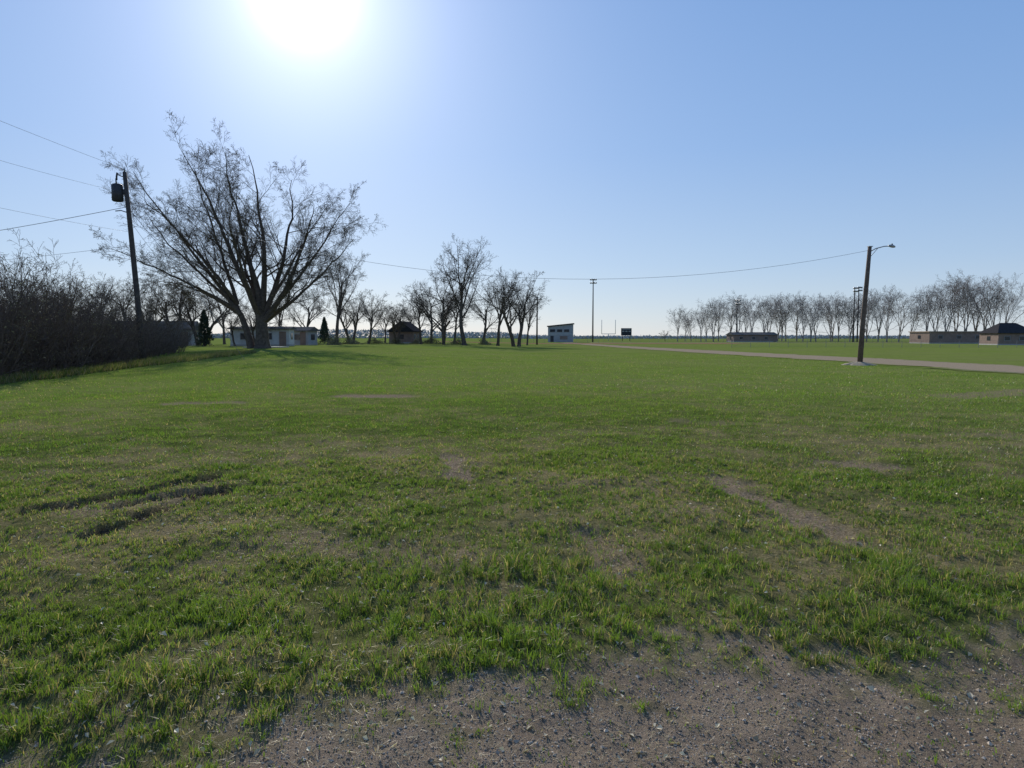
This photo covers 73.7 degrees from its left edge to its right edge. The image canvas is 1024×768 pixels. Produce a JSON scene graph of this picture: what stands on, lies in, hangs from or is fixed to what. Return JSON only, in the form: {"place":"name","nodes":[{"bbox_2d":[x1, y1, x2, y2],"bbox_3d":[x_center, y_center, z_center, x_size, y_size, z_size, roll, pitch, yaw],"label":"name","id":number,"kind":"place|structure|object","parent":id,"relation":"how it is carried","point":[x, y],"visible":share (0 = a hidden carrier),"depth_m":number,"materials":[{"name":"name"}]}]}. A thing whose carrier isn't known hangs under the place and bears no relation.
{"place":"outdoors","nodes":[
{"label":"outdoors","id":0,"kind":"place"},
{"bbox_2d":[0,337,1023,767],"bbox_3d":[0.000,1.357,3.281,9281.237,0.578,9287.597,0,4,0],"label":"ground","id":1,"kind":"structure","parent":0,"point":[920,351],"depth_m":5.44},
{"bbox_2d":[0,229,60,376],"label":"bare shrub","id":2,"kind":"object","parent":1,"relation":"on","point":[3,357],"visible":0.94,"depth_m":25.88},
{"bbox_2d":[0,253,64,359],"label":"bare shrub","id":3,"kind":"object","parent":1,"relation":"on","point":[27,291],"visible":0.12,"depth_m":32.33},
{"bbox_2d":[0,238,75,375],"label":"bare shrub","id":4,"kind":"object","parent":1,"relation":"on","point":[30,345],"visible":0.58,"depth_m":27.88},
{"bbox_2d":[4,265,84,312],"bbox_3d":[-29.997,-4.208,41.436,7.800,6.039,5.493,2,4,26],"label":"bare shrub","id":5,"kind":"object","parent":1,"relation":"on","point":[53,286],"visible":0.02,"depth_m":41.04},
{"bbox_2d":[0,272,106,365],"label":"bare shrub","id":6,"kind":"object","parent":1,"relation":"on","point":[74,304],"visible":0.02,"depth_m":36.11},
{"bbox_2d":[0,264,115,354],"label":"bare shrub","id":7,"kind":"object","parent":1,"relation":"on","point":[70,292],"visible":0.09,"depth_m":38.50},
{"bbox_2d":[0,289,117,373],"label":"bare shrub","id":8,"kind":"object","parent":1,"relation":"on","point":[51,345],"visible":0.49,"depth_m":29.39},
{"bbox_2d":[7,278,115,358],"bbox_3d":[-27.724,-3.655,39.963,6.408,5.163,7.702,3,5,38],"label":"bare shrub","id":9,"kind":"object","parent":1,"relation":"on","point":[77,304],"visible":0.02,"depth_m":41.13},
{"bbox_2d":[15,299,116,368],"bbox_3d":[-21.839,-2.401,33.369,4.120,3.623,5.850,0,4,-5],"label":"bare shrub","id":10,"kind":"object","parent":1,"relation":"on","point":[83,339],"visible":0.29,"depth_m":33.47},
{"bbox_2d":[0,252,135,370],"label":"bare shrub","id":11,"kind":"object","parent":1,"relation":"on","point":[68,340],"visible":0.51,"depth_m":32.12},
{"bbox_2d":[43,277,93,312],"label":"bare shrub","id":12,"kind":"object","parent":1,"relation":"on","point":[53,288],"visible":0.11,"depth_m":97.79,"materials":[{"name":"brown plant"}]},
{"bbox_2d":[13,272,156,367],"bbox_3d":[-22.269,-3.215,34.691,7.771,5.182,5.664,-2,5,-30],"label":"bare shrub","id":13,"kind":"object","parent":1,"relation":"on","point":[104,344],"visible":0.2,"depth_m":35.04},
{"bbox_2d":[47,302,141,364],"bbox_3d":[-22.102,-2.606,36.803,5.578,3.491,5.348,1,4,17],"label":"bare shrub","id":14,"kind":"object","parent":1,"relation":"on","point":[129,350],"visible":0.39,"depth_m":37.01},
{"bbox_2d":[54,295,134,333],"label":"bare shrub","id":15,"kind":"object","parent":1,"relation":"on","point":[113,314],"visible":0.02,"depth_m":46.08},
{"bbox_2d":[67,277,130,312],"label":"bare tree","id":16,"kind":"object","parent":1,"relation":"on","point":[112,296],"visible":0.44,"depth_m":86.75,"materials":[{"name":"brown plant"}]},
{"bbox_2d":[53,284,156,362],"bbox_3d":[-23.553,-3.363,38.320,6.154,4.815,5.901,-4,6,-44],"label":"bare shrub","id":17,"kind":"object","parent":1,"relation":"on","point":[124,328],"visible":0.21,"depth_m":38.77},
{"bbox_2d":[84,316,151,361],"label":"bare shrub","id":18,"kind":"object","parent":1,"relation":"on","point":[140,335],"visible":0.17,"depth_m":40.69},
{"bbox_2d":[80,303,157,332],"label":"bare shrub","id":19,"kind":"object","parent":1,"relation":"on","point":[135,317],"visible":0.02,"depth_m":56.77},
{"bbox_2d":[73,297,169,360],"bbox_3d":[-24.640,-3.392,42.654,4.610,4.218,6.325,2,5,31],"label":"bare shrub","id":20,"kind":"object","parent":1,"relation":"on","point":[156,331],"visible":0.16,"depth_m":43.09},
{"bbox_2d":[90,272,154,320],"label":"bare tree","id":21,"kind":"object","parent":1,"relation":"on","point":[128,281],"visible":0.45,"depth_m":103.79,"materials":[{"name":"brown plant"}]},
{"bbox_2d":[83,304,187,358],"bbox_3d":[-26.318,-3.633,46.748,6.086,3.972,6.347,1,4,16],"label":"bare shrub","id":22,"kind":"object","parent":1,"relation":"on","point":[147,351],"visible":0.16,"depth_m":47.59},
{"bbox_2d":[104,317,180,357],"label":"bare shrub","id":23,"kind":"object","parent":1,"relation":"on","point":[150,351],"visible":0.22,"depth_m":45.21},
{"bbox_2d":[123,316,173,356],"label":"bare shrub","id":24,"kind":"object","parent":1,"relation":"on","point":[158,339],"visible":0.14,"depth_m":49.69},
{"bbox_2d":[118,308,187,355],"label":"bare shrub","id":25,"kind":"object","parent":1,"relation":"on","point":[172,321],"visible":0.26,"depth_m":52.61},
{"bbox_2d":[124,314,193,351],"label":"bare shrub","id":26,"kind":"object","parent":1,"relation":"on","point":[181,332],"visible":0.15,"depth_m":62.90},
{"bbox_2d":[115,282,204,326],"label":"bare tree","id":27,"kind":"object","parent":1,"relation":"on","point":[158,308],"visible":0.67,"depth_m":83.31,"materials":[{"name":"brown plant"}]},
{"bbox_2d":[139,274,200,331],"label":"bare tree","id":28,"kind":"object","parent":1,"relation":"on","point":[176,301],"visible":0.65,"depth_m":92.07,"materials":[{"name":"brown plant"}]},
{"bbox_2d":[148,319,191,354],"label":"bare shrub","id":29,"kind":"object","parent":1,"relation":"on","point":[175,340],"visible":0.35,"depth_m":54.99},
{"bbox_2d":[153,275,194,320],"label":"bare tree","id":30,"kind":"object","parent":1,"relation":"on","point":[182,306],"visible":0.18,"depth_m":107.96,"materials":[{"name":"brown plant"}]},
{"bbox_2d":[150,313,199,352],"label":"bare shrub","id":31,"kind":"object","parent":1,"relation":"on","point":[184,343],"visible":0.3,"depth_m":57.98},
{"bbox_2d":[111,168,242,359],"bbox_3d":[-21.230,-7.356,43.746,7.423,12.159,0.865,-2,4,-23],"label":"utility pole","id":32,"kind":"object","parent":1,"relation":"on","point":[118,191],"visible":0.92,"depth_m":42.39,"materials":[{"name":"brown wood"}]},
{"bbox_2d":[1,121,122,168],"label":"power line","id":33,"kind":"object","parent":32,"relation":"attached to","point":[57,143],"visible":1,"depth_m":35.55,"materials":[{"name":"metal"}]},
{"bbox_2d":[0,207,124,230],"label":"power line","id":34,"kind":"object","parent":32,"relation":"attached to","point":[65,218],"visible":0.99,"depth_m":44.06,"materials":[{"name":"metal"}]},
{"bbox_2d":[3,208,126,231],"bbox_3d":[-23.151,-7.313,17.038,0.013,0.964,51.013,0,4,-1],"label":"power line","id":35,"kind":"object","parent":32,"relation":"attached to","point":[58,219],"visible":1,"depth_m":34.97,"materials":[{"name":"metal"}]},
{"bbox_2d":[130,203,867,278],"bbox_3d":[-0.951,-8.850,42.142,45.709,4.752,0.019,0,4,1],"label":"power line","id":36,"kind":"object","parent":32,"relation":"attached to","point":[487,275],"visible":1,"depth_m":42.30,"materials":[{"name":"metal"}]},
{"bbox_2d":[154,323,204,352],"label":"bare shrub","id":37,"kind":"object","parent":1,"relation":"on","point":[177,338],"visible":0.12,"depth_m":59.07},
{"bbox_2d":[154,276,250,345],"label":"bare tree","id":38,"kind":"object","parent":1,"relation":"on","point":[197,316],"visible":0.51,"depth_m":99.66,"materials":[{"name":"brown plant"}]},
{"bbox_2d":[193,309,215,345],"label":"evergreen tree","id":39,"kind":"object","parent":1,"relation":"on","point":[205,337],"visible":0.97,"depth_m":96.32,"materials":[{"name":"green plant"}]},
{"bbox_2d":[198,281,239,343],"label":"bare tree","id":40,"kind":"object","parent":1,"relation":"on","point":[224,340],"visible":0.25,"depth_m":119.22,"materials":[{"name":"brown plant"}]},
{"bbox_2d":[213,307,242,345],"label":"bare tree","id":41,"kind":"object","parent":1,"relation":"on","point":[231,325],"visible":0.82,"depth_m":94.54,"materials":[{"name":"brown plant"}]},
{"bbox_2d":[88,110,385,348],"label":"cottonwood tree","id":42,"kind":"object","parent":1,"relation":"on","point":[265,311],"visible":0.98,"depth_m":75.38,"materials":[{"name":"brown plant"}]},
{"bbox_2d":[231,298,293,343],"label":"bare tree","id":43,"kind":"object","parent":1,"relation":"on","point":[254,324],"visible":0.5,"depth_m":92.95,"materials":[{"name":"brown plant"}]},
{"bbox_2d":[230,344,294,345],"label":"foundation","id":44,"kind":"object","parent":1,"relation":"on","point":[270,344],"visible":0.5,"depth_m":98.28,"materials":[{"name":"concrete"}]},
{"bbox_2d":[230,329,293,343],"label":"walls","id":45,"kind":"structure","parent":44,"relation":"on","point":[274,332],"depth_m":98.26,"materials":[{"name":"white"}]},
{"bbox_2d":[227,326,296,329],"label":"roof","id":46,"kind":"structure","parent":45,"relation":"on","point":[289,327],"depth_m":98.90,"materials":[{"name":"grey"}]},
{"bbox_2d":[279,332,285,345],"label":"door","id":47,"kind":"structure","parent":45,"relation":"attached to","point":[282,338],"depth_m":98.34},
{"bbox_2d":[267,287,296,325],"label":"bare tree","id":48,"kind":"object","parent":1,"relation":"on","point":[280,317],"visible":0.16,"depth_m":104.58,"materials":[{"name":"brown plant"}]},
{"bbox_2d":[294,327,319,344],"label":"garden shed","id":49,"kind":"structure","parent":1,"relation":"on","point":[305,335],"depth_m":108.33,"materials":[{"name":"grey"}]},
{"bbox_2d":[294,334,299,339],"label":"window","id":50,"kind":"structure","parent":49,"relation":"in","point":[296,336],"depth_m":108.26,"materials":[{"name":"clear glass"}]},
{"bbox_2d":[300,332,305,344],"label":"door","id":51,"kind":"structure","parent":49,"relation":"in","point":[302,334],"depth_m":108.07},
{"bbox_2d":[285,283,329,326],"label":"bare tree","id":52,"kind":"object","parent":1,"relation":"on","point":[318,307],"visible":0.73,"depth_m":128.90,"materials":[{"name":"brown plant"}]},
{"bbox_2d":[318,317,330,342],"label":"evergreen tree","id":53,"kind":"object","parent":1,"relation":"on","point":[323,334],"visible":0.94,"depth_m":139.21,"materials":[{"name":"green plant"}]},
{"bbox_2d":[324,333,346,344],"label":"bush","id":54,"kind":"object","parent":1,"relation":"on","point":[331,341],"visible":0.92,"depth_m":111.29,"materials":[{"name":"green plant"}]},
{"bbox_2d":[314,246,369,339],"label":"bare tree","id":55,"kind":"object","parent":1,"relation":"on","point":[342,294],"visible":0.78,"depth_m":114.43,"materials":[{"name":"brown plant"}]},
{"bbox_2d":[315,288,373,339],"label":"bare tree","id":56,"kind":"object","parent":1,"relation":"on","point":[354,313],"visible":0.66,"depth_m":148.35,"materials":[{"name":"brown plant"}]},
{"bbox_2d":[342,335,361,343],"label":"bush","id":57,"kind":"object","parent":1,"relation":"on","point":[348,341],"visible":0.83,"depth_m":120.24,"materials":[{"name":"green plant"}]},
{"bbox_2d":[360,336,385,343],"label":"bush","id":58,"kind":"object","parent":1,"relation":"on","point":[375,341],"visible":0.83,"depth_m":129.64,"materials":[{"name":"green plant"}]},
{"bbox_2d":[353,292,394,343],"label":"bare tree","id":59,"kind":"object","parent":1,"relation":"on","point":[368,317],"visible":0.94,"depth_m":125.58,"materials":[{"name":"brown plant"}]},
{"bbox_2d":[368,301,395,342],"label":"bare tree","id":60,"kind":"object","parent":1,"relation":"on","point":[386,325],"visible":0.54,"depth_m":149.72,"materials":[{"name":"brown plant"}]},
{"bbox_2d":[371,300,411,343],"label":"bare tree","id":61,"kind":"object","parent":1,"relation":"on","point":[398,324],"visible":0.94,"depth_m":126.39,"materials":[{"name":"brown plant"}]},
{"bbox_2d":[386,337,405,343],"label":"bush","id":62,"kind":"object","parent":1,"relation":"on","point":[394,341],"visible":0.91,"depth_m":127.10,"materials":[{"name":"green plant"}]},
{"bbox_2d":[400,304,424,324],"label":"bare tree","id":63,"kind":"object","parent":1,"relation":"on","point":[412,321],"visible":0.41,"depth_m":153.83,"materials":[{"name":"brown plant"}]},
{"bbox_2d":[409,337,419,343],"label":"bush","id":64,"kind":"object","parent":1,"relation":"on","point":[415,342],"visible":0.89,"depth_m":127.19,"materials":[{"name":"green plant"}]},
{"bbox_2d":[397,289,435,343],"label":"bare tree","id":65,"kind":"object","parent":1,"relation":"on","point":[416,313],"visible":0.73,"depth_m":122.47,"materials":[{"name":"brown plant"}]},
{"bbox_2d":[422,336,441,343],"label":"bush","id":66,"kind":"object","parent":1,"relation":"on","point":[428,340],"visible":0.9,"depth_m":132.48,"materials":[{"name":"green plant"}]},
{"bbox_2d":[407,278,458,341],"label":"bare tree","id":67,"kind":"object","parent":1,"relation":"on","point":[431,332],"visible":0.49,"depth_m":139.83,"materials":[{"name":"brown plant"}]},
{"bbox_2d":[403,267,468,344],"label":"bare tree","id":68,"kind":"object","parent":1,"relation":"on","point":[454,306],"visible":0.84,"depth_m":119.32,"materials":[{"name":"brown plant"}]},
{"bbox_2d":[425,298,473,340],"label":"bare tree","id":69,"kind":"object","parent":1,"relation":"on","point":[440,317],"visible":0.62,"depth_m":130.60,"materials":[{"name":"brown plant"}]},
{"bbox_2d":[433,289,476,339],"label":"bare tree","id":70,"kind":"object","parent":1,"relation":"on","point":[457,315],"visible":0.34,"depth_m":144.51,"materials":[{"name":"brown plant"}]},
{"bbox_2d":[447,336,471,344],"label":"bush","id":71,"kind":"object","parent":1,"relation":"on","point":[457,341],"visible":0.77,"depth_m":129.44,"materials":[{"name":"green plant"}]},
{"bbox_2d":[426,233,496,344],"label":"bare tree","id":72,"kind":"object","parent":1,"relation":"on","point":[462,288],"visible":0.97,"depth_m":118.26,"materials":[{"name":"brown plant"}]},
{"bbox_2d":[478,337,490,344],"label":"bush","id":73,"kind":"object","parent":1,"relation":"on","point":[484,342],"visible":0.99,"depth_m":133.55,"materials":[{"name":"green plant"}]},
{"bbox_2d":[466,291,510,343],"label":"bare tree","id":74,"kind":"object","parent":1,"relation":"on","point":[485,320],"visible":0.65,"depth_m":149.61,"materials":[{"name":"brown plant"}]},
{"bbox_2d":[480,267,525,345],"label":"bare tree","id":75,"kind":"object","parent":1,"relation":"on","point":[500,322],"visible":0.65,"depth_m":121.10,"materials":[{"name":"brown plant"}]},
{"bbox_2d":[468,272,548,346],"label":"bare tree","id":76,"kind":"object","parent":1,"relation":"on","point":[521,316],"visible":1,"depth_m":116.41,"materials":[{"name":"brown plant"}]},
{"bbox_2d":[0,420,1018,767],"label":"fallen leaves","id":77,"kind":"object","parent":1,"relation":"on","point":[970,694],"visible":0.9,"depth_m":3.86,"materials":[{"name":"brown plant"}]},
{"bbox_2d":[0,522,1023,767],"bbox_3d":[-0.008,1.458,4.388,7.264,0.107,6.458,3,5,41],"label":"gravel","id":78,"kind":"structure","parent":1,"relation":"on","point":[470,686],"depth_m":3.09,"materials":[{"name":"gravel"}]},
{"bbox_2d":[518,295,543,344],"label":"bare tree","id":79,"kind":"object","parent":1,"relation":"on","point":[530,318],"visible":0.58,"depth_m":139.48,"materials":[{"name":"brown plant"}]},
{"bbox_2d":[533,298,540,344],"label":"wooden pole","id":80,"kind":"object","parent":1,"relation":"on","point":[537,326],"visible":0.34,"depth_m":149.39,"materials":[{"name":"brown wood"}]},
{"bbox_2d":[211,328,909,338],"bbox_3d":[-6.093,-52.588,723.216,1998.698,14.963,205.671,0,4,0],"label":"distant tree line","id":81,"kind":"object","parent":1,"relation":"on","point":[381,334],"visible":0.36,"depth_m":694.22,"materials":[{"name":"grey plant"}]},
{"bbox_2d":[547,323,573,341],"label":"press box","id":82,"kind":"object","parent":1,"relation":"on","point":[561,333],"visible":0.96,"depth_m":233.06,"materials":[{"name":"grey"}]},
{"bbox_2d":[590,279,596,341],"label":"stadium light pole","id":83,"kind":"object","parent":1,"relation":"on","point":[593,282],"visible":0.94,"depth_m":226.73,"materials":[{"name":"brown wood"}]},
{"bbox_2d":[621,328,631,340],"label":"scoreboard","id":84,"kind":"object","parent":1,"relation":"on","point":[626,331],"visible":0.86,"depth_m":298.93,"materials":[{"name":"metal"}]},
{"bbox_2d":[735,300,740,331],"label":"stadium light pole","id":85,"kind":"object","parent":1,"relation":"on","point":[737,303],"visible":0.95,"depth_m":238.67,"materials":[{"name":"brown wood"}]},
{"bbox_2d":[726,341,776,341],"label":"foundation","id":86,"kind":"object","parent":1,"relation":"on","point":[749,341],"visible":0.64,"depth_m":235.51,"materials":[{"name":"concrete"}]},
{"bbox_2d":[726,335,776,340],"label":"walls","id":87,"kind":"structure","parent":86,"relation":"on","point":[747,337],"depth_m":235.48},
{"bbox_2d":[726,332,777,334],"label":"roof","id":88,"kind":"structure","parent":87,"relation":"on","point":[751,333],"depth_m":237.05,"materials":[{"name":"grey"}]},
{"bbox_2d":[667,285,897,341],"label":"shelterbelt trees","id":89,"kind":"object","parent":1,"relation":"on","point":[801,311],"visible":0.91,"depth_m":259.36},
{"bbox_2d":[852,287,858,341],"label":"stadium light pole","id":90,"kind":"object","parent":1,"relation":"on","point":[854,288],"visible":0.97,"depth_m":233.80,"materials":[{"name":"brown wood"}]},
{"bbox_2d":[842,362,874,365],"bbox_3d":[21.532,-1.228,42.137,2.472,0.305,1.900,1,4,18],"label":"concrete pad","id":91,"kind":"object","parent":1,"relation":"on","point":[859,363],"visible":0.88,"depth_m":41.97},
{"bbox_2d":[856,287,862,341],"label":"stadium light pole","id":92,"kind":"object","parent":1,"relation":"on","point":[858,314],"visible":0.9,"depth_m":248.80,"materials":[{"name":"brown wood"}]},
{"bbox_2d":[857,244,895,361],"bbox_3d":[22.440,-4.782,42.071,2.099,7.651,0.320,0,4,0],"label":"street lamp","id":93,"kind":"object","parent":1,"relation":"on","point":[863,318],"visible":0.97,"depth_m":41.97,"materials":[{"name":"brown wood"}]},
{"bbox_2d":[909,342,977,343],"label":"foundation","id":94,"kind":"object","parent":1,"relation":"on","point":[944,343],"visible":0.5,"depth_m":179.15,"materials":[{"name":"concrete"}]},
{"bbox_2d":[909,332,979,342],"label":"walls","id":95,"kind":"structure","parent":94,"relation":"on","point":[948,337],"depth_m":179.12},
{"bbox_2d":[867,269,1023,341],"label":"shelterbelt trees","id":96,"kind":"object","parent":1,"relation":"on","point":[959,298],"visible":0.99,"depth_m":212.91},
{"bbox_2d":[979,344,1023,344],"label":"foundation","id":97,"kind":"object","parent":1,"relation":"on","point":[1001,344],"visible":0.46,"depth_m":146.54,"materials":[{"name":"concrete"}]},
{"bbox_2d":[979,333,1023,343],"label":"walls","id":98,"kind":"structure","parent":97,"relation":"on","point":[995,338],"depth_m":146.53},
{"bbox_2d":[977,323,1023,333],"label":"roof","id":99,"kind":"structure","parent":98,"relation":"on","point":[1007,328],"depth_m":148.03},
{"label":"foundation","id":100,"kind":"object","parent":1,"relation":"on","visible":0},
{"bbox_2d":[389,332,418,341],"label":"walls","id":101,"kind":"structure","parent":100,"relation":"on","point":[408,336],"depth_m":134.40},
{"bbox_2d":[387,321,422,331],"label":"roof","id":102,"kind":"structure","parent":101,"relation":"on","point":[410,327],"depth_m":134.26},
{"bbox_2d":[0,349,1023,767],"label":"grass","id":103,"kind":"structure","parent":0,"point":[510,635],"depth_m":5.55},
{"bbox_2d":[0,0,1023,336],"label":"sky","id":104,"kind":"structure","parent":0,"point":[608,142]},
{"bbox_2d":[477,342,738,343],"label":"running track","id":105,"kind":"structure","parent":0,"point":[624,343],"depth_m":180.16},
{"bbox_2d":[589,342,643,342],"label":"side road","id":106,"kind":"structure","parent":0,"point":[616,342],"depth_m":213.30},
{"bbox_2d":[570,342,1023,373],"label":"gravel road","id":107,"kind":"structure","parent":0,"point":[982,367],"depth_m":49.99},
{"bbox_2d":[908,331,980,331],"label":"roof","id":108,"kind":"structure","parent":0,"point":[944,331],"depth_m":178.73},
{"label":"foundation","id":109,"kind":"object","parent":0,"visible":0},
{"bbox_2d":[161,330,198,343],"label":"walls","id":110,"kind":"structure","parent":109,"relation":"on","point":[192,341],"depth_m":101.98,"materials":[{"name":"grey"}]},
{"bbox_2d":[117,321,198,329],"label":"roof","id":111,"kind":"structure","parent":110,"relation":"on","point":[196,324],"depth_m":103.18,"materials":[{"name":"grey"}]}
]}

